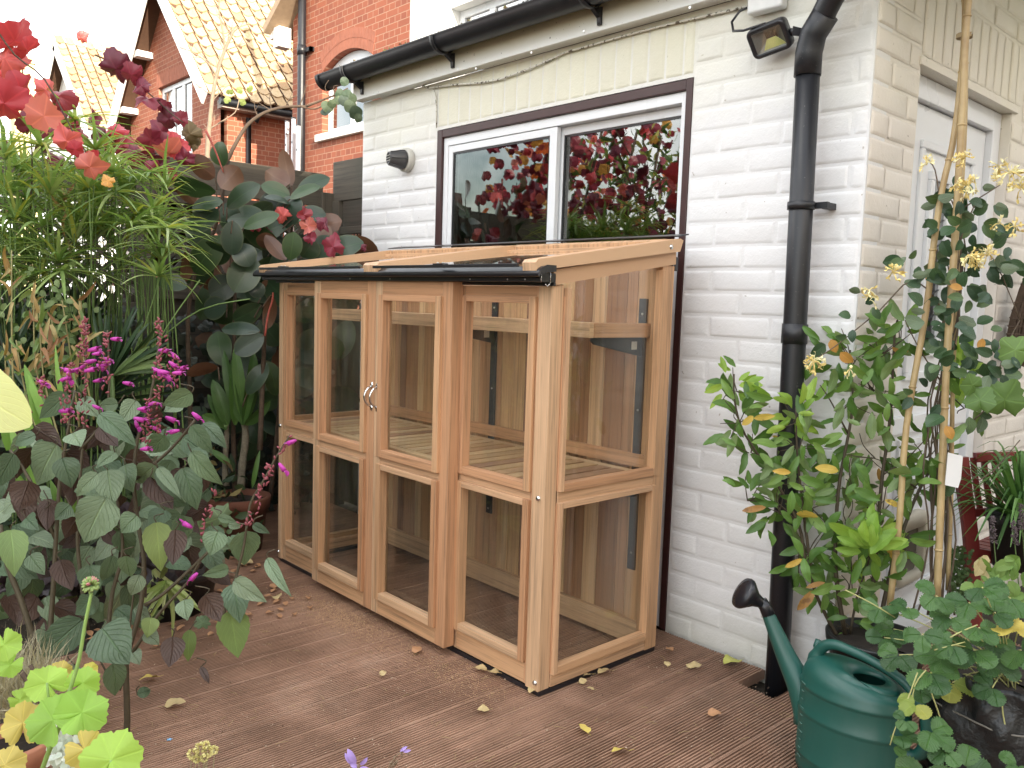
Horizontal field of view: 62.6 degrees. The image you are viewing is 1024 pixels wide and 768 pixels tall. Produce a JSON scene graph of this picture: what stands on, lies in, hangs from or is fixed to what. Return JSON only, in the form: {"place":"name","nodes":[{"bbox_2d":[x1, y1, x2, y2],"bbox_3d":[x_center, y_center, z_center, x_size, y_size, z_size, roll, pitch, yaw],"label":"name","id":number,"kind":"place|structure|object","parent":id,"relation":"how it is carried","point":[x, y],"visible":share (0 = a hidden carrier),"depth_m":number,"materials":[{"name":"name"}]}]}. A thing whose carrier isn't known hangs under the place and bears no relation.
{"place":"outdoors","nodes":[
{"label":"outdoors","id":0,"kind":"place"},
{"bbox_2d":[0,369,32,432],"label":"pale leaf","id":1,"kind":"object","parent":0,"point":[15,413],"visible":1,"depth_m":0.61,"materials":[{"name":"yellow plant"}]},
{"bbox_2d":[0,0,137,286],"label":"sky","id":2,"kind":"structure","parent":0,"point":[107,22],"materials":[{"name":"white"}]},
{"bbox_2d":[186,740,218,767],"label":"strawflower","id":3,"kind":"object","parent":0,"point":[199,757],"visible":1,"depth_m":1.55,"materials":[{"name":"yellow plant"}]},
{"bbox_2d":[220,77,362,168],"bbox_3d":[-1.386,-1.415,4.504,0.514,0.699,1.640,-2,7,-36],"label":"arching branch","id":4,"kind":"object","parent":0,"point":[346,98],"visible":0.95,"depth_m":4.02,"materials":[{"name":"green plant"}]},
{"bbox_2d":[345,746,410,767],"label":"mauve flower","id":5,"kind":"object","parent":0,"point":[350,758],"visible":1,"depth_m":1.35,"materials":[{"name":"purple plant"}]},
{"bbox_2d":[410,0,527,88],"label":"white house","id":6,"kind":"structure","parent":0,"point":[428,17],"depth_m":8.76,"materials":[{"name":"paint"}]},
{"bbox_2d":[460,0,527,75],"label":"window","id":7,"kind":"structure","parent":6,"relation":"in","point":[489,7],"depth_m":8.47,"materials":[{"name":"white plastic"}]},
{"bbox_2d":[0,295,1023,723],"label":"ground","id":8,"kind":"structure","parent":0,"point":[12,625],"depth_m":3.00,"materials":[{"name":"soil"}]},
{"bbox_2d":[11,57,38,288],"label":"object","id":9,"kind":"object","parent":8,"relation":"on","point":[30,71],"visible":0.04,"depth_m":26.96,"materials":[{"name":"brick"}]},
{"bbox_2d":[28,34,129,300],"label":"distant gabled house","id":10,"kind":"structure","parent":8,"relation":"on","point":[81,74],"depth_m":18.79,"materials":[{"name":"ceramic"}]},
{"bbox_2d":[0,501,203,624],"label":"dark heuchera","id":11,"kind":"object","parent":8,"relation":"on","point":[98,616],"visible":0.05,"depth_m":2.74,"materials":[{"name":"purple plant"}]},
{"bbox_2d":[0,151,333,518],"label":"boundary fence","id":12,"kind":"object","parent":8,"relation":"on","point":[320,198],"visible":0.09,"depth_m":4.15,"materials":[{"name":"brown wood"}]},
{"bbox_2d":[0,305,334,525],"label":"ivy","id":13,"kind":"object","parent":12,"relation":"attached to","point":[201,400],"visible":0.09,"depth_m":4.04,"materials":[{"name":"green plant"}]},
{"bbox_2d":[0,18,366,257],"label":"red vine","id":14,"kind":"object","parent":12,"relation":"attached to","point":[19,42],"visible":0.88,"depth_m":2.91,"materials":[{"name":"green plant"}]},
{"bbox_2d":[0,163,356,301],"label":"dark hedge","id":15,"kind":"object","parent":8,"relation":"on","point":[172,260],"visible":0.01,"depth_m":4.41,"materials":[{"name":"green plant"}]},
{"bbox_2d":[106,0,292,267],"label":"gabled house","id":16,"kind":"structure","parent":8,"relation":"on","point":[260,63],"depth_m":13.51,"materials":[{"name":"orange brick"}]},
{"bbox_2d":[162,77,191,152],"bbox_3d":[-5.565,-4.340,14.133,0.050,1.392,1.452,-3,8,-42],"label":"window","id":17,"kind":"structure","parent":16,"relation":"in","point":[180,93],"depth_m":14.08,"materials":[{"name":"white plastic"}]},
{"bbox_2d":[173,0,249,157],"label":"bare tree","id":18,"kind":"object","parent":8,"relation":"on","point":[209,127],"visible":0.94,"depth_m":5.50,"materials":[{"name":"brown plant"}]},
{"bbox_2d":[263,0,410,308],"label":"brick house","id":19,"kind":"structure","parent":8,"relation":"on","point":[324,35],"depth_m":10.56,"materials":[{"name":"red brick"}]},
{"bbox_2d":[284,117,300,235],"bbox_3d":[-2.797,-1.670,10.682,0.074,3.341,0.541,-2,7,-32],"label":"window","id":20,"kind":"structure","parent":19,"relation":"in","point":[295,140],"depth_m":10.52,"materials":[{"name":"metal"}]},
{"bbox_2d":[315,50,372,142],"bbox_3d":[-1.990,-3.525,10.259,0.185,1.017,1.310,-3,8,-42],"label":"window","id":21,"kind":"structure","parent":19,"relation":"in","point":[340,124],"depth_m":10.41,"materials":[{"name":"white plastic"}]},
{"bbox_2d":[330,157,362,505],"bbox_3d":[-0.848,-0.216,4.566,0.070,1.968,0.448,-3,8,-42],"label":"side fence","id":22,"kind":"object","parent":8,"relation":"on","point":[347,192],"visible":0.27,"depth_m":4.59,"materials":[{"name":"brown wood"}]},
{"bbox_2d":[43,500,1020,767],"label":"deck","id":23,"kind":"structure","parent":8,"relation":"on","point":[621,704],"depth_m":2.42,"materials":[{"name":"brown wood"}]},
{"bbox_2d":[0,723,52,767],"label":"terracotta pot","id":24,"kind":"object","parent":23,"relation":"on","point":[34,752],"visible":0.26,"depth_m":1.76,"materials":[{"name":"orange ceramic"}]},
{"bbox_2d":[0,576,143,767],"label":"lime geranium","id":25,"kind":"object","parent":24,"relation":"in","point":[80,712],"visible":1,"depth_m":1.36,"materials":[{"name":"green plant"}]},
{"bbox_2d":[0,620,83,719],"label":"dry grass","id":26,"kind":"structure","parent":23,"relation":"on","point":[8,686],"depth_m":1.78,"materials":[{"name":"plant"}]},
{"bbox_2d":[19,664,39,703],"bbox_3d":[-0.929,0.693,1.698,0.143,0.253,0.024,3,6,7],"label":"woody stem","id":27,"kind":"object","parent":26,"relation":"on","point":[23,674],"visible":0.07,"depth_m":1.70,"materials":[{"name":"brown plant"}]},
{"bbox_2d":[0,178,103,512],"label":"withered lily","id":28,"kind":"object","parent":23,"relation":"on","point":[35,400],"visible":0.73,"depth_m":2.70,"materials":[{"name":"green plant"}]},
{"bbox_2d":[46,724,81,767],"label":"silver plant","id":29,"kind":"object","parent":23,"relation":"on","point":[58,749],"visible":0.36,"depth_m":1.53,"materials":[{"name":"white plant"}]},
{"bbox_2d":[0,275,180,522],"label":"fan palm","id":30,"kind":"object","parent":23,"relation":"on","point":[135,363],"visible":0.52,"depth_m":2.96,"materials":[{"name":"green plant"}]},
{"bbox_2d":[0,88,249,525],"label":"umbrella sedge","id":31,"kind":"object","parent":23,"relation":"on","point":[151,218],"visible":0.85,"depth_m":3.10,"materials":[{"name":"green plant"}]},
{"bbox_2d":[0,375,263,588],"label":"undergrowth","id":32,"kind":"object","parent":23,"relation":"on","point":[231,465],"visible":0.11,"depth_m":3.59,"materials":[{"name":"green plant"}]},
{"bbox_2d":[0,316,296,731],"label":"magenta salvia","id":33,"kind":"object","parent":23,"relation":"on","point":[169,507],"visible":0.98,"depth_m":2.06,"materials":[{"name":"green plant"}]},
{"bbox_2d":[140,674,162,679],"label":"fallen leaf","id":34,"kind":"object","parent":23,"relation":"on","point":[147,675],"visible":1,"depth_m":2.47,"materials":[{"name":"yellow plant"}]},
{"bbox_2d":[105,565,214,622],"bbox_3d":[-1.271,0.732,3.055,0.412,0.150,0.412,-3,8,-42],"label":"black pot","id":35,"kind":"object","parent":23,"relation":"on","point":[197,594],"visible":0.13,"depth_m":2.96,"materials":[{"name":"plastic"}]},
{"bbox_2d":[140,568,199,634],"bbox_3d":[-1.107,0.696,2.666,0.228,0.206,0.350,-3,8,-42],"label":"striped sedge","id":36,"kind":"object","parent":35,"relation":"in","point":[160,587],"visible":0.56,"depth_m":2.67,"materials":[{"name":"green plant"}]},
{"bbox_2d":[159,698,185,707],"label":"fallen leaf","id":37,"kind":"object","parent":23,"relation":"on","point":[170,702],"visible":1,"depth_m":2.32,"materials":[{"name":"beige plant"}]},
{"bbox_2d":[194,503,238,628],"bbox_3d":[-0.987,0.593,2.765,0.200,0.410,0.091,2,6,0],"label":"palmate plant","id":38,"kind":"object","parent":23,"relation":"on","point":[202,621],"visible":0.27,"depth_m":2.75,"materials":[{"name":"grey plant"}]},
{"bbox_2d":[208,489,270,551],"bbox_3d":[-1.217,0.622,3.758,0.274,0.255,0.274,-3,8,-42],"label":"terracotta pot","id":39,"kind":"object","parent":23,"relation":"on","point":[239,504],"visible":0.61,"depth_m":3.68,"materials":[{"name":"brown ceramic"}]},
{"bbox_2d":[202,349,270,487],"bbox_3d":[-1.210,0.146,3.712,0.298,0.636,0.106,2,6,1],"label":"ginger plant","id":40,"kind":"object","parent":39,"relation":"in","point":[226,407],"visible":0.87,"depth_m":3.68,"materials":[{"name":"green plant"}]},
{"bbox_2d":[156,130,377,499],"bbox_3d":[-1.171,-0.287,3.896,0.945,1.664,0.814,-3,8,-42],"label":"rubber plant","id":41,"kind":"object","parent":39,"relation":"in","point":[241,254],"visible":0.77,"depth_m":3.77,"materials":[{"name":"green plant"}]},
{"bbox_2d":[379,670,385,676],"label":"fallen leaf","id":42,"kind":"object","parent":23,"relation":"on","point":[381,672],"visible":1,"depth_m":2.54,"materials":[{"name":"beige plant"}]},
{"bbox_2d":[411,646,421,652],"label":"fallen leaf","id":43,"kind":"object","parent":23,"relation":"on","point":[415,649],"visible":1,"depth_m":2.72,"materials":[{"name":"orange plant"}]},
{"bbox_2d":[1,548,914,767],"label":"deck litter","id":44,"kind":"object","parent":23,"relation":"on","point":[90,632],"visible":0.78,"depth_m":2.72,"materials":[{"name":"brown plant"}]},
{"bbox_2d":[252,234,688,696],"bbox_3d":[-0.275,0.139,3.144,0.700,1.375,1.710,-3,8,-42],"label":"lean to greenhouse","id":45,"kind":"object","parent":23,"relation":"on","point":[503,428],"visible":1,"depth_m":2.85,"materials":[{"name":"brown wood"}]},
{"bbox_2d":[312,280,375,609],"bbox_3d":[-0.625,0.206,3.112,0.074,1.168,0.420,-3,8,-42],"label":"door","id":46,"kind":"structure","parent":45,"relation":"in","point":[358,589],"depth_m":3.09,"materials":[{"name":"brown wood"}]},
{"bbox_2d":[369,281,462,647],"bbox_3d":[-0.339,0.246,2.800,0.074,1.168,0.424,-3,8,-42],"label":"door","id":47,"kind":"structure","parent":45,"relation":"in","point":[436,625],"depth_m":2.71,"materials":[{"name":"brown wood"}]},
{"bbox_2d":[475,664,490,670],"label":"fallen leaf","id":48,"kind":"object","parent":23,"relation":"on","point":[482,667],"visible":1,"depth_m":2.60,"materials":[{"name":"beige plant"}]},
{"bbox_2d":[477,704,492,711],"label":"fallen leaf","id":49,"kind":"object","parent":23,"relation":"on","point":[483,707],"visible":1,"depth_m":2.34,"materials":[{"name":"beige plant"}]},
{"bbox_2d":[490,668,501,673],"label":"fallen leaf","id":50,"kind":"object","parent":23,"relation":"on","point":[495,670],"visible":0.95,"depth_m":2.58,"materials":[{"name":"beige plant"}]},
{"bbox_2d":[579,678,586,683],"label":"fallen leaf","id":51,"kind":"object","parent":23,"relation":"on","point":[582,680],"visible":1,"depth_m":2.53,"materials":[{"name":"beige plant"}]},
{"bbox_2d":[578,723,590,734],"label":"fallen leaf","id":52,"kind":"object","parent":23,"relation":"on","point":[584,727],"visible":1,"depth_m":2.25,"materials":[{"name":"yellow plant"}]},
{"bbox_2d":[598,668,615,672],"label":"fallen leaf","id":53,"kind":"object","parent":23,"relation":"on","point":[600,670],"visible":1,"depth_m":2.61,"materials":[{"name":"beige plant"}]},
{"bbox_2d":[612,747,633,751],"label":"fallen leaf","id":54,"kind":"object","parent":23,"relation":"on","point":[615,749],"visible":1,"depth_m":2.15,"materials":[{"name":"yellow plant"}]},
{"bbox_2d":[690,661,701,667],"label":"fallen leaf","id":55,"kind":"object","parent":23,"relation":"on","point":[695,664],"visible":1,"depth_m":2.67,"materials":[{"name":"beige plant"}]},
{"bbox_2d":[703,708,720,715],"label":"fallen leaf","id":56,"kind":"object","parent":23,"relation":"on","point":[712,712],"visible":1,"depth_m":2.36,"materials":[{"name":"orange plant"}]},
{"bbox_2d":[723,654,743,663],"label":"fallen leaf","id":57,"kind":"object","parent":23,"relation":"on","point":[727,658],"visible":1,"depth_m":2.71,"materials":[{"name":"yellow plant"}]},
{"bbox_2d":[732,578,932,767],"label":"watering can","id":58,"kind":"object","parent":23,"relation":"on","point":[844,708],"visible":0.88,"depth_m":2.01,"materials":[{"name":"green plastic"}]},
{"bbox_2d":[825,617,922,687],"bbox_3d":[1.019,0.826,2.376,0.272,0.245,0.272,-3,8,-42],"label":"bay pot","id":59,"kind":"object","parent":23,"relation":"on","point":[856,638],"visible":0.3,"depth_m":2.37,"materials":[{"name":"black plastic"}]},
{"bbox_2d":[703,299,983,634],"bbox_3d":[0.981,0.249,2.416,0.898,0.994,0.398,2,6,-1],"label":"bay shrub","id":60,"kind":"object","parent":59,"relation":"in","point":[871,542],"visible":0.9,"depth_m":2.39,"materials":[{"name":"green plant"}]},
{"bbox_2d":[803,149,1023,614],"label":"honeysuckle","id":61,"kind":"object","parent":59,"relation":"in","point":[990,393],"visible":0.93,"depth_m":2.28,"materials":[{"name":"green plant"}]},
{"bbox_2d":[886,0,964,605],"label":"bamboo cane","id":62,"kind":"object","parent":59,"relation":"in","point":[918,354],"visible":0.77,"depth_m":2.32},
{"bbox_2d":[933,0,971,596],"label":"bamboo cane","id":63,"kind":"object","parent":59,"relation":"in","point":[961,126],"visible":0.86,"depth_m":2.29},
{"bbox_2d":[945,453,962,487],"bbox_3d":[1.190,0.232,2.271,0.046,0.094,0.010,2,6,1],"label":"plant label","id":64,"kind":"object","parent":63,"relation":"attached to","point":[953,470],"visible":1,"depth_m":2.27,"materials":[{"name":"white plastic"}]},
{"bbox_2d":[956,32,972,40],"bbox_3d":[1.248,-0.960,2.325,0.041,0.012,0.042,-3,8,-42],"label":"twine","id":65,"kind":"object","parent":63,"relation":"attached to","point":[958,36],"visible":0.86,"depth_m":2.32,"materials":[{"name":"beige fabric"}]},
{"bbox_2d":[917,643,1023,767],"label":"planter bag","id":66,"kind":"object","parent":23,"relation":"on","point":[983,729],"visible":0.35,"depth_m":1.83,"materials":[{"name":"black"}]},
{"bbox_2d":[845,576,1023,767],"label":"strawberry plant","id":67,"kind":"object","parent":66,"relation":"in","point":[947,655],"visible":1,"depth_m":1.81,"materials":[{"name":"green plant"}]},
{"bbox_2d":[956,451,1016,626],"bbox_3d":[1.676,0.535,2.629,0.449,0.632,0.468,-3,8,-42],"label":"red chair","id":68,"kind":"object","parent":23,"relation":"on","point":[968,519],"visible":0.48,"depth_m":2.61,"materials":[{"name":"paint"}]},
{"bbox_2d":[896,441,1023,548],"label":"spider plant","id":69,"kind":"object","parent":68,"relation":"on","point":[1011,494],"visible":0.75,"depth_m":2.50,"materials":[{"name":"green plant"}]},
{"bbox_2d":[949,546,973,608],"bbox_3d":[1.409,0.612,2.647,0.104,0.255,0.264,5,6,27],"label":"leaved plant","id":70,"kind":"object","parent":68,"relation":"on","point":[959,577],"visible":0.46,"depth_m":2.58,"materials":[{"name":"green plant"}]},
{"bbox_2d":[985,506,1023,573],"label":"spider plant pot","id":71,"kind":"object","parent":68,"relation":"on","point":[1003,550],"visible":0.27,"depth_m":2.49,"materials":[{"name":"black plastic"}]},
{"bbox_2d":[960,503,1023,611],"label":"hyssop","id":72,"kind":"object","parent":23,"relation":"on","point":[1005,567],"visible":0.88,"depth_m":2.25,"materials":[{"name":"green plant"}]},
{"bbox_2d":[314,0,1023,698],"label":"house extension","id":73,"kind":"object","parent":8,"relation":"on","point":[788,190],"visible":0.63,"depth_m":2.84,"materials":[{"name":"white brick"}]},
{"bbox_2d":[386,148,414,171],"bbox_3d":[-0.532,-1.060,3.970,0.112,0.112,0.112,-3,8,-42],"label":"flue vent","id":74,"kind":"object","parent":73,"relation":"attached to","point":[398,159],"visible":1,"depth_m":3.95,"materials":[{"name":"white plastic"}]},
{"bbox_2d":[431,89,436,127],"bbox_3d":[-0.356,-1.258,3.837,0.006,0.182,0.053,-3,8,-42],"label":"cable","id":75,"kind":"object","parent":73,"relation":"attached to","point":[436,106],"visible":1,"depth_m":3.82,"materials":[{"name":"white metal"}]},
{"bbox_2d":[435,78,693,629],"bbox_3d":[0.129,-0.141,3.437,0.079,1.903,1.402,-3,8,-42],"label":"patio door","id":76,"kind":"structure","parent":73,"relation":"in","point":[673,100],"depth_m":3.17,"materials":[{"name":"white plastic"}]},
{"bbox_2d":[422,5,747,88],"bbox_3d":[0.164,-1.263,3.259,0.008,0.069,1.720,-3,8,-42],"label":"wire","id":77,"kind":"object","parent":73,"relation":"attached to","point":[634,33],"visible":0.95,"depth_m":3.09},
{"bbox_2d":[731,6,800,58],"bbox_3d":[0.768,-1.075,2.534,0.267,0.180,0.090,7,8,43],"label":"flood light","id":78,"kind":"object","parent":73,"relation":"attached to","point":[771,37],"visible":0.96,"depth_m":2.52,"materials":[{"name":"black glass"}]},
{"bbox_2d":[747,0,786,16],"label":"junction box","id":79,"kind":"object","parent":73,"relation":"attached to","point":[755,8],"visible":1,"depth_m":2.56,"materials":[{"name":"white plastic"}]},
{"bbox_2d":[879,75,1001,634],"bbox_3d":[1.491,-0.059,2.955,0.828,1.862,0.132,-3,8,-42],"label":"side door","id":80,"kind":"structure","parent":73,"relation":"in","point":[936,102],"depth_m":2.92,"materials":[{"name":"white plastic"}]},
{"bbox_2d":[1006,281,1023,366],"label":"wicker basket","id":81,"kind":"object","parent":73,"relation":"hanging from","point":[1014,318],"visible":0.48,"depth_m":3.15,"materials":[{"name":"brown wicker"}]},
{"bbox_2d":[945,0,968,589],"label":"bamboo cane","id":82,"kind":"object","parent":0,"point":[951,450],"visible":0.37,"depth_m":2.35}
]}

